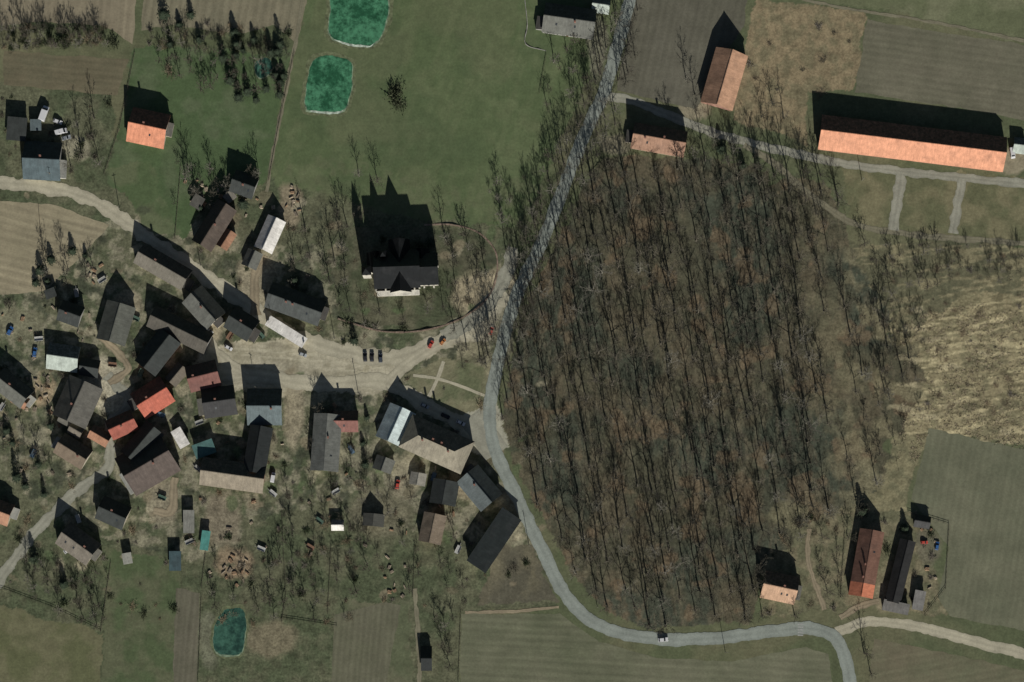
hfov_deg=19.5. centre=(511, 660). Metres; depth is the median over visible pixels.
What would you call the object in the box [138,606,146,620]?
evergreen shrub
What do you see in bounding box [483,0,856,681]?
road
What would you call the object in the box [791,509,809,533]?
bare tree
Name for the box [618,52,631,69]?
roadside tree
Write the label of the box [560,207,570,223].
roadside tree
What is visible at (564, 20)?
house
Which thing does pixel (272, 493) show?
farm trailer
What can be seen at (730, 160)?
bare tree
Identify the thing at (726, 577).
bare tree
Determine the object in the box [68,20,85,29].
bare shrub
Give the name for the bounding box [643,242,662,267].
bare tree
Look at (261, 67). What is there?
water
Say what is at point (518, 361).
roadside tree
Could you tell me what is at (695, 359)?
bare tree
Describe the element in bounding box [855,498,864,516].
bare tree
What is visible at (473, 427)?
road
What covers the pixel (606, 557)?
bare tree
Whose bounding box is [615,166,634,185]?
bare tree
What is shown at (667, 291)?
bare tree
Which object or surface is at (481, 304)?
stone wall
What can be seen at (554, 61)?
village tree
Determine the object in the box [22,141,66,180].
house
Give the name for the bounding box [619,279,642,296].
bare tree
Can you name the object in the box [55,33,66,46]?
evergreen shrub
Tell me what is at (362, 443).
conifer tree
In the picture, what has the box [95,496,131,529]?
house
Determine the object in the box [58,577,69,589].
conifer tree
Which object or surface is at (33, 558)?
conifer tree
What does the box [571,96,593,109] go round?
roadside tree
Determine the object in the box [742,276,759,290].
bare tree
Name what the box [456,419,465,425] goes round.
parked car
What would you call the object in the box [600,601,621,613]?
bare tree
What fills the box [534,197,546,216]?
roadside tree
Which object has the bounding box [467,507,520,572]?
storage hall
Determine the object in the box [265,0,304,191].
path
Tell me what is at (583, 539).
bare tree
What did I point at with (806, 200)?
bare tree
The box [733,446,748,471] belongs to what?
bare tree
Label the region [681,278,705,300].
bare tree
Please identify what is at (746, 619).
bare tree
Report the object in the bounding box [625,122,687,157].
house
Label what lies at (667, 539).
bare tree
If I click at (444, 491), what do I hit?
barn
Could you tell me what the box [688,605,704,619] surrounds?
bare tree
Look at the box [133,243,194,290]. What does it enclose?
farm building
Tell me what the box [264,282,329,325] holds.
house
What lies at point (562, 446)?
bare tree
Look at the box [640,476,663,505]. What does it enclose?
bare tree
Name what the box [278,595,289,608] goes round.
garden tree
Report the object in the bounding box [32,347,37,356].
parked car
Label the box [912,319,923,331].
hedgerow tree
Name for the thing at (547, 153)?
garden tree
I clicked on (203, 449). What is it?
shed
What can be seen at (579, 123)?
roadside tree
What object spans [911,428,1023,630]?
field
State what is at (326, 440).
house
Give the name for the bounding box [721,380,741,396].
bare tree
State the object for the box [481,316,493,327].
village tree
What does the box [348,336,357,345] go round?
conifer tree
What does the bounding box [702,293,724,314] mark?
bare tree
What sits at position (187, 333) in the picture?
barn
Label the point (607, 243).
bare tree
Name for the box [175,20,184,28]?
conifer tree
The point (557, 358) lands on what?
bare tree
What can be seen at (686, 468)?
bare tree
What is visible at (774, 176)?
bare tree
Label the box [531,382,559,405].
bare tree
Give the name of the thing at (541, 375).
bare tree
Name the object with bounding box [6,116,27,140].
shed
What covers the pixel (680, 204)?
bare tree
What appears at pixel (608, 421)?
bare tree
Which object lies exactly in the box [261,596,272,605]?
garden tree
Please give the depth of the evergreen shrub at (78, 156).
1399.30 m
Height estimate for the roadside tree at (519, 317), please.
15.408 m
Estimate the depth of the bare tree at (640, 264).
1389.97 m
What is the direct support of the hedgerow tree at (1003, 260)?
on the ground at (464, 132)
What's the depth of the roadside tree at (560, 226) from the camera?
1391.65 m
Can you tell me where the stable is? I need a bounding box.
[885,538,915,603]
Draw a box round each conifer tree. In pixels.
[2,424,11,435]
[9,439,15,447]
[12,472,22,483]
[21,481,29,490]
[28,552,40,564]
[32,279,40,286]
[34,459,42,468]
[35,265,47,276]
[40,491,48,498]
[44,278,50,284]
[45,255,55,265]
[46,422,55,430]
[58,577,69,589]
[66,246,77,255]
[82,252,88,258]
[157,8,169,22]
[167,41,172,48]
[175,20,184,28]
[185,10,195,19]
[193,35,204,44]
[196,205,204,212]
[217,52,229,64]
[224,73,235,85]
[229,27,239,38]
[230,39,242,51]
[231,51,239,60]
[233,91,245,102]
[237,198,249,210]
[239,48,246,53]
[242,86,253,96]
[250,36,258,44]
[253,97,259,104]
[261,83,270,93]
[266,47,274,58]
[269,69,280,79]
[273,46,282,58]
[274,39,285,49]
[274,78,285,88]
[275,91,285,99]
[279,70,287,81]
[287,274,299,287]
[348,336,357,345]
[359,439,366,447]
[360,459,368,468]
[364,413,370,421]
[716,142,726,154]
[737,161,747,169]
[856,505,868,518]
[899,523,909,534]
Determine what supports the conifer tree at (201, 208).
on the ground at (464, 132)
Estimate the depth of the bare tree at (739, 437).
1392.56 m
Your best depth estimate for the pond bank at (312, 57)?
1399.98 m
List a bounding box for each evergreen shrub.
[12,532,23,544]
[14,23,28,36]
[38,19,48,33]
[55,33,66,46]
[56,600,70,606]
[70,149,82,161]
[76,138,85,148]
[104,98,111,106]
[108,35,118,51]
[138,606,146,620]
[168,603,179,613]
[223,533,232,540]
[252,41,263,50]
[283,28,293,39]
[338,315,354,327]
[349,574,360,583]
[382,84,405,105]
[388,80,402,95]
[390,94,407,114]
[400,323,408,333]
[881,542,890,556]
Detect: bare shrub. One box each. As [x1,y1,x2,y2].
[3,298,16,316]
[21,513,34,530]
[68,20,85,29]
[80,32,92,45]
[126,525,137,537]
[127,599,137,613]
[162,60,176,81]
[214,28,228,36]
[217,610,231,624]
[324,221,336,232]
[339,537,354,546]
[506,564,517,577]
[777,534,789,550]
[815,85,826,98]
[817,55,827,64]
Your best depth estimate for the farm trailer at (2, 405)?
1399.20 m
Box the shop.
[265,316,307,347]
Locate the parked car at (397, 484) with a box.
[395,480,399,488]
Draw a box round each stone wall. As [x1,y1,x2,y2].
[338,223,497,332]
[524,3,545,50]
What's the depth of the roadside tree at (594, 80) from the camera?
1391.06 m
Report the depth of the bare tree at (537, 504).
1388.36 m
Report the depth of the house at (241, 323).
1394.46 m
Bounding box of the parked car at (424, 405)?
[420,402,429,408]
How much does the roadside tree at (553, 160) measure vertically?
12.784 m
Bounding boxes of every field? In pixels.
[0,0,135,43]
[0,201,109,294]
[3,51,128,94]
[141,0,306,40]
[173,588,199,681]
[331,602,400,681]
[459,613,831,681]
[617,0,746,108]
[855,19,1023,120]
[870,638,1023,681]
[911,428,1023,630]
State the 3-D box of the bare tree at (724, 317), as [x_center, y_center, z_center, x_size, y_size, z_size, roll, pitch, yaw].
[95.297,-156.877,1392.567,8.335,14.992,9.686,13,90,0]
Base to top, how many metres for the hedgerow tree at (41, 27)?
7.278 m
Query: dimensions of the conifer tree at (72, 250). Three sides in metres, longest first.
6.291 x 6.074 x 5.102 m
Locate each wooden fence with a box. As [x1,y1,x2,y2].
[104,52,134,172]
[269,52,294,176]
[914,513,948,615]
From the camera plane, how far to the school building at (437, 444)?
1391.97 m
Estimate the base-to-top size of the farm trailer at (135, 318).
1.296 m
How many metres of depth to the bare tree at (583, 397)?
1388.48 m
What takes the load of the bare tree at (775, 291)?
on the ground at (464, 132)
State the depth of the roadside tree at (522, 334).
1393.28 m
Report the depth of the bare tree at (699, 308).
1390.33 m
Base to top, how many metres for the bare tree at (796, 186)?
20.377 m
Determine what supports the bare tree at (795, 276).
on the ground at (464, 132)
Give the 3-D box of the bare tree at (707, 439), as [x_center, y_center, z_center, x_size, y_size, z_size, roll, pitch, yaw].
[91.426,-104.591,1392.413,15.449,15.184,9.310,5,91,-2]
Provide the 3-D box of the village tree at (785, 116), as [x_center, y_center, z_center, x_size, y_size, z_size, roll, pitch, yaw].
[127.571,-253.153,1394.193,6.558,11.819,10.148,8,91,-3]
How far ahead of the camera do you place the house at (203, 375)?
1394.14 m
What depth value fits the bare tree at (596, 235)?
1390.06 m
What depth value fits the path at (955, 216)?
1399.96 m
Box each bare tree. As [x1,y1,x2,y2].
[496,413,508,426]
[499,393,512,413]
[506,423,530,445]
[507,373,518,390]
[511,305,540,335]
[511,358,529,375]
[517,383,535,398]
[519,445,536,462]
[521,285,542,309]
[528,310,554,333]
[528,412,545,425]
[528,490,544,517]
[529,276,556,299]
[529,324,544,341]
[530,465,550,476]
[530,477,557,493]
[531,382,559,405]
[533,430,549,450]
[535,368,554,380]
[540,451,557,466]
[545,268,568,283]
[545,333,565,346]
[547,232,567,248]
[547,415,567,432]
[551,534,573,547]
[552,288,564,306]
[552,349,570,363]
[552,438,574,454]
[553,246,581,263]
[554,510,575,529]
[559,306,574,330]
[559,448,585,482]
[561,271,589,287]
[562,385,576,404]
[566,372,579,388]
[567,205,591,223]
[567,294,588,319]
[567,349,586,364]
[568,224,585,240]
[568,549,599,570]
[568,563,584,581]
[571,392,599,411]
[572,330,591,349]
[572,483,588,509]
[573,418,597,449]
[574,532,591,547]
[579,247,601,265]
[579,273,607,299]
[579,316,599,332]
[580,225,604,239]
[582,185,616,206]
[582,459,599,480]
[582,578,607,600]
[584,364,607,386]
[586,339,615,359]
[588,168,602,189]
[591,498,601,511]
[591,536,616,562]
[593,259,612,277]
[593,479,612,502]
[594,296,615,308]
[594,407,618,430]
[594,516,613,530]
[596,550,616,570]
[597,181,618,199]
[598,228,620,253]
[598,385,611,402]
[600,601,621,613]
[602,257,632,272]
[602,346,632,368]
[605,203,625,227]
[605,376,624,388]
[608,434,630,454]
[609,489,626,506]
[610,333,623,347]
[610,463,625,489]
[613,514,630,540]
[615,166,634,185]
[615,501,640,523]
[616,394,632,412]
[617,229,636,248]
[617,344,646,361]
[617,543,631,555]
[617,577,637,598]
[619,189,641,210]
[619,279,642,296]
[623,309,637,332]
[624,474,647,493]
[625,387,652,404]
[627,174,651,197]
[628,242,658,263]
[628,323,645,349]
[629,594,643,617]
[631,260,649,275]
[638,429,657,451]
[639,315,655,331]
[639,582,657,610]
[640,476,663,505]
[640,557,656,585]
[640,616,661,634]
[642,268,657,290]
[643,228,663,243]
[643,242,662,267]
[644,520,663,542]
[644,544,661,557]
[645,402,668,421]
[647,467,660,479]
[648,291,669,324]
[650,161,664,184]
[650,391,666,404]
[651,280,676,302]
[653,614,679,636]
[654,333,672,348]
[655,198,675,229]
[656,190,669,203]
[656,499,668,513]
[657,420,678,444]
[657,595,672,611]
[659,562,678,582]
[660,253,681,283]
[660,299,688,328]
[663,348,682,371]
[664,243,689,257]
[664,405,682,418]
[664,446,677,459]
[664,523,683,541]
[664,538,679,556]
[665,317,690,337]
[665,363,679,389]
[666,219,686,239]
[669,199,691,212]
[670,153,691,186]
[670,501,685,518]
[672,590,691,607]
[674,255,692,267]
[674,460,696,476]
[675,551,691,569]
[680,377,702,391]
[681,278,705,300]
[682,424,698,442]
[683,349,715,368]
[684,300,707,317]
[685,443,701,456]
[685,510,702,526]
[686,228,712,244]
[688,193,705,210]
[688,404,698,421]
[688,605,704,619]
[689,575,713,605]
[691,562,709,574]
[692,461,711,497]
[693,531,712,557]
[694,429,719,444]
[695,151,716,166]
[695,489,720,513]
[697,243,716,260]
[699,213,718,229]
[699,377,714,398]
[701,174,714,189]
[701,390,719,413]
[701,471,730,497]
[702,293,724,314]
[704,352,720,376]
[704,453,726,477]
[706,564,729,591]
[707,589,722,609]
[707,609,722,621]
[708,274,723,292]
[709,316,725,331]
[709,337,725,356]
[709,517,727,528]
[713,175,730,188]
[716,434,737,449]
[719,350,747,365]
[719,414,734,438]
[720,196,735,212]
[721,202,735,232]
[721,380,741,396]
[722,155,739,166]
[722,330,742,345]
[722,584,748,599]
[723,294,742,310]
[723,465,738,488]
[724,164,749,184]
[725,258,739,273]
[725,398,740,415]
[728,189,757,208]
[728,234,748,254]
[728,312,762,330]
[728,503,743,517]
[728,525,753,553]
[732,515,757,530]
[732,541,747,562]
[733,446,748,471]
[734,427,745,448]
[735,217,759,235]
[735,607,757,627]
[737,407,761,423]
[737,590,749,614]
[738,250,758,267]
[739,328,762,355]
[740,365,761,380]
[740,390,772,407]
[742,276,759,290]
[742,296,766,323]
[742,577,768,601]
[746,542,763,558]
[748,158,772,175]
[749,436,775,451]
[749,474,770,487]
[751,173,770,189]
[751,516,775,543]
[752,260,774,283]
[752,555,769,581]
[753,338,770,363]
[755,188,780,201]
[756,215,780,229]
[756,363,775,386]
[759,451,778,468]
[762,328,785,342]
[766,161,788,184]
[768,274,787,299]
[770,490,785,502]
[771,310,792,323]
[773,357,791,378]
[773,417,789,432]
[774,226,794,252]
[774,254,794,275]
[774,428,798,457]
[774,521,787,543]
[775,292,793,305]
[775,340,805,366]
[775,464,790,481]
[780,171,803,195]
[780,201,799,218]
[781,391,797,406]
[783,439,799,468]
[786,266,806,284]
[786,491,807,509]
[790,225,806,238]
[790,248,810,272]
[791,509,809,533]
[792,292,813,324]
[793,323,813,344]
[794,369,810,392]
[795,396,811,409]
[795,477,828,500]
[797,187,817,213]
[798,168,814,182]
[800,412,827,436]
[801,426,818,451]
[802,350,818,365]
[802,449,822,472]
[802,497,824,515]
[804,226,819,247]
[806,382,830,399]
[810,253,822,276]
[811,269,830,284]
[812,199,824,220]
[813,179,836,198]
[816,360,832,383]
[818,304,829,317]
[819,397,838,416]
[820,218,837,230]
[820,241,834,258]
[823,504,837,519]
[828,192,852,210]
[835,297,854,312]
[843,450,856,465]
[845,320,861,343]
[854,366,871,381]
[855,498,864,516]
[871,476,884,489]
[878,306,894,324]
[878,385,890,398]
[879,334,902,354]
[899,363,909,385]
[903,344,920,368]
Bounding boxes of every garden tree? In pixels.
[21,552,30,563]
[29,445,43,454]
[37,242,47,254]
[39,266,50,275]
[40,574,51,585]
[52,603,62,616]
[61,264,71,274]
[68,595,81,607]
[77,574,87,583]
[84,260,95,269]
[86,611,96,619]
[204,162,213,173]
[210,175,220,187]
[221,180,230,193]
[245,164,254,173]
[261,573,274,585]
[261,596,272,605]
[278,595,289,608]
[282,522,295,536]
[312,403,324,412]
[332,560,344,572]
[340,276,348,285]
[341,520,351,530]
[349,586,359,597]
[352,206,363,218]
[358,559,369,570]
[406,492,416,502]
[446,531,456,541]
[458,228,467,238]
[474,269,484,278]
[493,176,503,184]
[495,207,504,219]
[543,148,555,159]
[566,64,578,73]
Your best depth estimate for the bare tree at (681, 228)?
1391.41 m
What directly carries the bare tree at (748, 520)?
on the ground at (464, 132)
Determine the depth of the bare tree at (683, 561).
1391.94 m
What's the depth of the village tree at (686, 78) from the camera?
1393.85 m
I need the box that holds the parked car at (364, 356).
[363,352,366,361]
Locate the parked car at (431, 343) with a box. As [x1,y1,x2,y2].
[428,340,433,347]
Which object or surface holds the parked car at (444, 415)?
on the road at (380, 382)
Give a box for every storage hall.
[46,342,80,372]
[254,214,285,253]
[376,403,415,445]
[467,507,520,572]
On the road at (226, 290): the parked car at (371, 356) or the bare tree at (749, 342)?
the parked car at (371, 356)
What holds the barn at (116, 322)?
on the ground at (464, 132)
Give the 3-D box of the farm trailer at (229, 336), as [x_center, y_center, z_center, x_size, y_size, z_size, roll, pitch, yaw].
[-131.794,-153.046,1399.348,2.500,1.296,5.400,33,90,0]
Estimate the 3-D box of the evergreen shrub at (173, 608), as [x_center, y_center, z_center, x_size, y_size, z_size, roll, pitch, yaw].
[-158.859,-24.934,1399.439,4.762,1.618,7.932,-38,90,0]
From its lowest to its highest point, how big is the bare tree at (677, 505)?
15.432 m
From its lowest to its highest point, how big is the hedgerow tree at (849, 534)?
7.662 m
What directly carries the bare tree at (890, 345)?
on the ground at (464, 132)
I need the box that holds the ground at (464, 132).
[0,0,1023,681]
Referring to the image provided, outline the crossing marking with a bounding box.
[798,624,802,635]
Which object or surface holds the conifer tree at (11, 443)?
on the ground at (464, 132)
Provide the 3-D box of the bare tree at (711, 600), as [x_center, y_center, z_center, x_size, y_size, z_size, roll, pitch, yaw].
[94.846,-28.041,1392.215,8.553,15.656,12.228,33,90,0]
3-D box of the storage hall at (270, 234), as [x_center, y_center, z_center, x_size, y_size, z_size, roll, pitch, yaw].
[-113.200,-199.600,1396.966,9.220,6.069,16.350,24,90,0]
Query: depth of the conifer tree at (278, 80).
1397.51 m
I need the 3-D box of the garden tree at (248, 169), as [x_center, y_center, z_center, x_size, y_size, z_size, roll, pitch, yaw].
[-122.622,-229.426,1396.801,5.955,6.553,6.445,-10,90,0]
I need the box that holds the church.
[361,237,438,296]
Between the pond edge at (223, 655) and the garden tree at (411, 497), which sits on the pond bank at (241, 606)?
the pond edge at (223, 655)
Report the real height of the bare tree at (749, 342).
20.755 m
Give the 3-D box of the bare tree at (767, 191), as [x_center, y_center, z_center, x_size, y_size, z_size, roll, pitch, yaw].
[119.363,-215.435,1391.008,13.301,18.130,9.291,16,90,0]
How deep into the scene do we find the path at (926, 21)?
1399.93 m
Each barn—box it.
[96,300,135,345]
[121,420,163,459]
[135,329,180,375]
[146,306,213,353]
[199,457,265,493]
[244,424,272,472]
[429,478,458,506]
[700,47,747,110]
[818,115,1006,171]
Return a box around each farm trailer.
[0,402,5,410]
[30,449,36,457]
[34,336,42,341]
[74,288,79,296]
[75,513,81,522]
[97,276,105,283]
[108,362,116,367]
[133,315,139,321]
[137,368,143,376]
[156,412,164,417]
[157,494,166,500]
[184,538,193,544]
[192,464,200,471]
[195,419,203,425]
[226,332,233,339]
[256,545,265,551]
[268,489,276,496]
[306,543,314,550]
[316,516,322,524]
[331,488,340,494]
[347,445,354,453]
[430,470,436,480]
[454,545,461,553]
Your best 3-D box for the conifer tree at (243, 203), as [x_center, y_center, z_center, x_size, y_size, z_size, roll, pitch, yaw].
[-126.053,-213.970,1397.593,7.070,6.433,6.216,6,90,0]
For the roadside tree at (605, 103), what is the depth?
1394.18 m
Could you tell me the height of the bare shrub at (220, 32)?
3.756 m
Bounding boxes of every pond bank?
[209,604,248,658]
[254,56,273,79]
[300,51,355,116]
[324,0,393,49]
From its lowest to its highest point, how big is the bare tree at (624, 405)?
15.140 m
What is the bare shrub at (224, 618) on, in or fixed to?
on the ground at (464, 132)
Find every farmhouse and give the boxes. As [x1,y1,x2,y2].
[52,375,102,428]
[192,199,236,251]
[848,528,883,598]
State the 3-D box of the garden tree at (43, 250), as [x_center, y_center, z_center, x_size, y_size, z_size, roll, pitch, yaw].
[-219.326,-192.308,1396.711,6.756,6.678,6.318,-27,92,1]
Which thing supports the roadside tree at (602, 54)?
on the ground at (464, 132)
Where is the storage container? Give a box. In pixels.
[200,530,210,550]
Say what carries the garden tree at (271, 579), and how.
on the ground at (464, 132)
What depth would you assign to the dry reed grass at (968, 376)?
1399.87 m
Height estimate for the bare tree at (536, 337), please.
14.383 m
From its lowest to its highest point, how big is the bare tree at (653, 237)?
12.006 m
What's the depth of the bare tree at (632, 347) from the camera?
1389.68 m
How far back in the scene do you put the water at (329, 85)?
1399.97 m
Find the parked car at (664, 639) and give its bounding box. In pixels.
[658,637,667,641]
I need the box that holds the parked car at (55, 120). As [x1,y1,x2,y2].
[53,118,62,124]
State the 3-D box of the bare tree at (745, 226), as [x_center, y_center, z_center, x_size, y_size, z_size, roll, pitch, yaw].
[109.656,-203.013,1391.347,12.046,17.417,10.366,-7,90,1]
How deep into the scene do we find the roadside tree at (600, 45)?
1390.54 m
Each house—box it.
[0,367,35,408]
[0,500,19,525]
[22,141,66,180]
[51,433,92,469]
[55,522,101,565]
[56,300,84,327]
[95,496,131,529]
[105,409,138,439]
[126,107,173,148]
[127,376,174,418]
[182,285,225,329]
[185,360,220,392]
[197,385,237,418]
[223,306,260,342]
[229,169,258,198]
[246,388,281,424]
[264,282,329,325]
[310,413,340,471]
[330,411,357,431]
[457,463,501,510]
[535,2,596,39]
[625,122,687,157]
[760,570,802,604]
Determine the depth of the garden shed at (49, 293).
1397.12 m
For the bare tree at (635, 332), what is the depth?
1386.60 m
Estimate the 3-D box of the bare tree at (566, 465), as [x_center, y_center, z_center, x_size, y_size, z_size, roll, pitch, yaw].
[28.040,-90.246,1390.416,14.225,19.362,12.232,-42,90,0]
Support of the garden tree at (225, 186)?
on the ground at (464, 132)
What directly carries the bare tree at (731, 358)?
on the ground at (464, 132)
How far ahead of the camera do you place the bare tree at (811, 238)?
1391.34 m
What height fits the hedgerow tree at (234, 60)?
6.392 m
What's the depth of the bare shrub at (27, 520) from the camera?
1399.50 m
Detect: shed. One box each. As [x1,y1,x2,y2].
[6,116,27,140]
[30,119,40,130]
[44,287,56,298]
[78,357,100,377]
[122,552,132,564]
[169,551,180,570]
[171,427,189,448]
[183,510,193,532]
[189,194,204,209]
[192,438,215,458]
[222,191,236,203]
[362,513,384,526]
[372,454,394,474]
[409,471,426,486]
[421,646,431,670]
[591,0,610,14]
[882,599,909,614]
[912,590,925,610]
[913,514,930,528]
[1013,137,1023,153]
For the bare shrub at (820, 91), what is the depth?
1399.78 m
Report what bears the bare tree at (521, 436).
on the ground at (464, 132)
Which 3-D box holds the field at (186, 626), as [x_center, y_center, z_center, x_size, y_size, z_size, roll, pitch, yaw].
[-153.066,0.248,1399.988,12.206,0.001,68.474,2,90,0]
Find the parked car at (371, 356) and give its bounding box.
[370,352,373,361]
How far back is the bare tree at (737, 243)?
1391.21 m
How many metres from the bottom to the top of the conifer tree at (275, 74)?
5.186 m
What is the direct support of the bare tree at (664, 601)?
on the ground at (464, 132)
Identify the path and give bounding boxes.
[98,339,131,384]
[153,477,178,516]
[206,338,249,378]
[250,255,267,315]
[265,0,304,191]
[384,339,442,384]
[412,588,421,681]
[413,374,484,396]
[427,361,444,397]
[465,606,558,613]
[743,142,1023,245]
[803,0,1023,41]
[805,529,826,609]
[839,598,879,619]
[888,173,906,230]
[948,178,965,233]
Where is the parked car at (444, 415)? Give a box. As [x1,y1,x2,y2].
[441,412,449,419]
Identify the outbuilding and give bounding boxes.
[10,398,29,408]
[67,423,84,438]
[87,425,110,447]
[165,362,185,386]
[216,228,236,250]
[241,248,262,270]
[418,511,446,544]
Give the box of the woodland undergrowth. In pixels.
[509,156,913,626]
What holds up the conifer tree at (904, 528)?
on the ground at (464, 132)
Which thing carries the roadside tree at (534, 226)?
on the ground at (464, 132)
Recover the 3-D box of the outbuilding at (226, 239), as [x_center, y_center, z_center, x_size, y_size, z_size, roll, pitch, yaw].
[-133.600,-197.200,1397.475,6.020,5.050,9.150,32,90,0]
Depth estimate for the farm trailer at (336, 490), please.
1399.20 m
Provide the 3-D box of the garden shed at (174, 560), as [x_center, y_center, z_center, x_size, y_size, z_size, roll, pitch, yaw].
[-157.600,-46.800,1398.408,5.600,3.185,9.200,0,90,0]
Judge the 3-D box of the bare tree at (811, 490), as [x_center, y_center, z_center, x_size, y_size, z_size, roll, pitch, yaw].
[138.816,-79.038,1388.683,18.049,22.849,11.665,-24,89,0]
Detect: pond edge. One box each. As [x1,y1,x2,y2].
[213,624,246,656]
[304,59,352,113]
[311,110,342,113]
[327,0,389,46]
[334,39,372,47]
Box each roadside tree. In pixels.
[472,351,488,369]
[478,346,496,362]
[478,354,491,369]
[480,319,492,332]
[480,328,501,341]
[482,338,494,355]
[486,321,506,335]
[489,313,503,323]
[496,352,512,365]
[508,308,527,323]
[508,339,518,355]
[509,356,523,367]
[510,260,521,273]
[512,250,525,264]
[514,325,530,345]
[515,298,532,314]
[517,224,531,249]
[517,316,529,332]
[520,276,536,293]
[522,233,536,248]
[522,243,534,256]
[525,208,537,220]
[526,218,547,227]
[526,264,539,289]
[529,250,552,266]
[530,225,541,239]
[531,260,542,270]
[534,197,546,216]
[534,270,549,288]
[535,185,544,203]
[544,182,559,195]
[546,151,561,162]
[550,230,562,251]
[553,144,565,153]
[553,215,564,232]
[555,165,567,178]
[556,149,572,172]
[557,135,576,153]
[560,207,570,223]
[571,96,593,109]
[572,159,588,173]
[574,146,592,166]
[575,114,584,130]
[577,170,593,186]
[580,79,596,92]
[583,167,602,179]
[589,138,600,146]
[590,48,608,69]
[590,72,603,87]
[591,58,607,78]
[594,32,607,49]
[597,48,610,59]
[597,94,614,115]
[597,109,613,123]
[603,20,619,33]
[609,68,626,85]
[610,10,622,27]
[612,2,626,20]
[612,103,622,113]
[615,71,637,88]
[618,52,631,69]
[622,32,636,52]
[622,43,633,58]
[622,63,639,75]
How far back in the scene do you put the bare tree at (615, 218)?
1387.74 m
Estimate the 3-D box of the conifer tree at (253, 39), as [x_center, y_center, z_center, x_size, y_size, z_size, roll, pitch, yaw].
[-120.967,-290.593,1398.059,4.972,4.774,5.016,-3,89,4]
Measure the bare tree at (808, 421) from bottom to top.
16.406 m
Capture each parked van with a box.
[38,105,48,121]
[54,128,67,134]
[270,472,275,482]
[1009,147,1014,158]
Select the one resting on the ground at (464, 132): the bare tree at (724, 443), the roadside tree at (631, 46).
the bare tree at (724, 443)
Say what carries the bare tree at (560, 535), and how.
on the ground at (464, 132)
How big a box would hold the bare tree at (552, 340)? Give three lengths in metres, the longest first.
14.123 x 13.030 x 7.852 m
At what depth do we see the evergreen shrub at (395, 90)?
1399.19 m
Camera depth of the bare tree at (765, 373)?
1391.08 m
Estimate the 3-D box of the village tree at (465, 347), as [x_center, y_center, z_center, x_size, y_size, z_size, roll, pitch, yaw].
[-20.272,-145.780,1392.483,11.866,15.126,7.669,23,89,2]
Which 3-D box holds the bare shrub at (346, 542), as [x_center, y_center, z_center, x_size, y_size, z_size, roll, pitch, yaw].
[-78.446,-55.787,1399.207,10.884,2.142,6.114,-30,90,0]
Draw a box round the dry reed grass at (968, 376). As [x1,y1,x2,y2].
[892,294,1023,461]
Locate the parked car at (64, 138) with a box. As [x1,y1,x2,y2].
[62,135,70,140]
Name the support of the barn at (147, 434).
on the ground at (464, 132)
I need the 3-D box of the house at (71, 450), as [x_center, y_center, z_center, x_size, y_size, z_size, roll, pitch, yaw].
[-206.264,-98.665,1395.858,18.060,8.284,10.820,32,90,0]
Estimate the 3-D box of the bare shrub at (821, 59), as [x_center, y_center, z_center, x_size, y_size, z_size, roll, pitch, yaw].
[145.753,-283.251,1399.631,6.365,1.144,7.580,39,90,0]
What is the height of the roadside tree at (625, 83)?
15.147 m
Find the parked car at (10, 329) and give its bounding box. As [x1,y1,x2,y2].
[6,326,13,334]
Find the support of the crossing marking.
on the road at (585, 616)
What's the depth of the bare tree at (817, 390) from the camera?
1390.29 m
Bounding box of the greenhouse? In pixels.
[331,520,343,530]
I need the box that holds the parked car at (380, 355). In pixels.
[378,353,382,362]
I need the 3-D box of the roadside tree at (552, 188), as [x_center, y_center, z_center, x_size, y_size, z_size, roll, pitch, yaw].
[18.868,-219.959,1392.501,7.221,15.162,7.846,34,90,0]
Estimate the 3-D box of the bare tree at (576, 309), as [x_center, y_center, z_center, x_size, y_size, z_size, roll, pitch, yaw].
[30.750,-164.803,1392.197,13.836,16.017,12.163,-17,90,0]
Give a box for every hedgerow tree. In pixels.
[16,22,25,32]
[35,22,46,35]
[45,38,53,49]
[72,38,83,47]
[89,31,101,43]
[175,36,185,48]
[182,54,192,63]
[196,80,209,94]
[209,70,218,81]
[212,46,223,56]
[228,55,239,65]
[254,55,263,65]
[271,81,284,93]
[689,147,698,158]
[817,533,829,545]
[823,588,835,599]
[845,529,856,541]
[857,235,870,249]
[879,366,892,376]
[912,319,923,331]
[923,280,933,291]
[997,255,1007,265]
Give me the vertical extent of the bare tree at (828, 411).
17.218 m
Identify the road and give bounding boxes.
[0,176,508,366]
[0,372,131,588]
[217,365,469,438]
[440,246,517,341]
[461,408,507,459]
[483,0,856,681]
[607,92,1023,187]
[834,616,1023,659]
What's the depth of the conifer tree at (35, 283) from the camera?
1398.24 m
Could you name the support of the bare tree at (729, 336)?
on the ground at (464, 132)
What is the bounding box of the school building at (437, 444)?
[398,414,474,473]
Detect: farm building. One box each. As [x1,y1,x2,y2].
[114,436,180,495]
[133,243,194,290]
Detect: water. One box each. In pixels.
[213,608,245,654]
[255,57,272,77]
[305,55,351,111]
[329,0,388,45]
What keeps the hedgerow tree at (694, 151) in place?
on the ground at (464, 132)
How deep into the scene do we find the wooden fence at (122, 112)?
1399.53 m
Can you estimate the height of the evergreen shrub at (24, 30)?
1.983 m
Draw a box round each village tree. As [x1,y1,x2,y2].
[62,160,76,171]
[74,150,90,161]
[179,161,196,180]
[180,171,191,184]
[289,257,302,265]
[295,223,310,235]
[321,273,338,291]
[327,254,347,266]
[338,219,352,232]
[369,175,383,188]
[372,307,386,319]
[437,233,450,243]
[456,341,476,354]
[478,333,492,348]
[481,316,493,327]
[496,213,509,227]
[550,53,558,64]
[681,73,692,83]
[690,82,703,100]
[708,132,719,142]
[729,142,743,156]
[757,606,770,621]
[758,109,767,119]
[763,99,779,111]
[780,109,790,124]
[810,166,826,178]
[854,648,874,659]
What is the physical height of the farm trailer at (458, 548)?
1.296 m
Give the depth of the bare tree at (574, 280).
1388.95 m

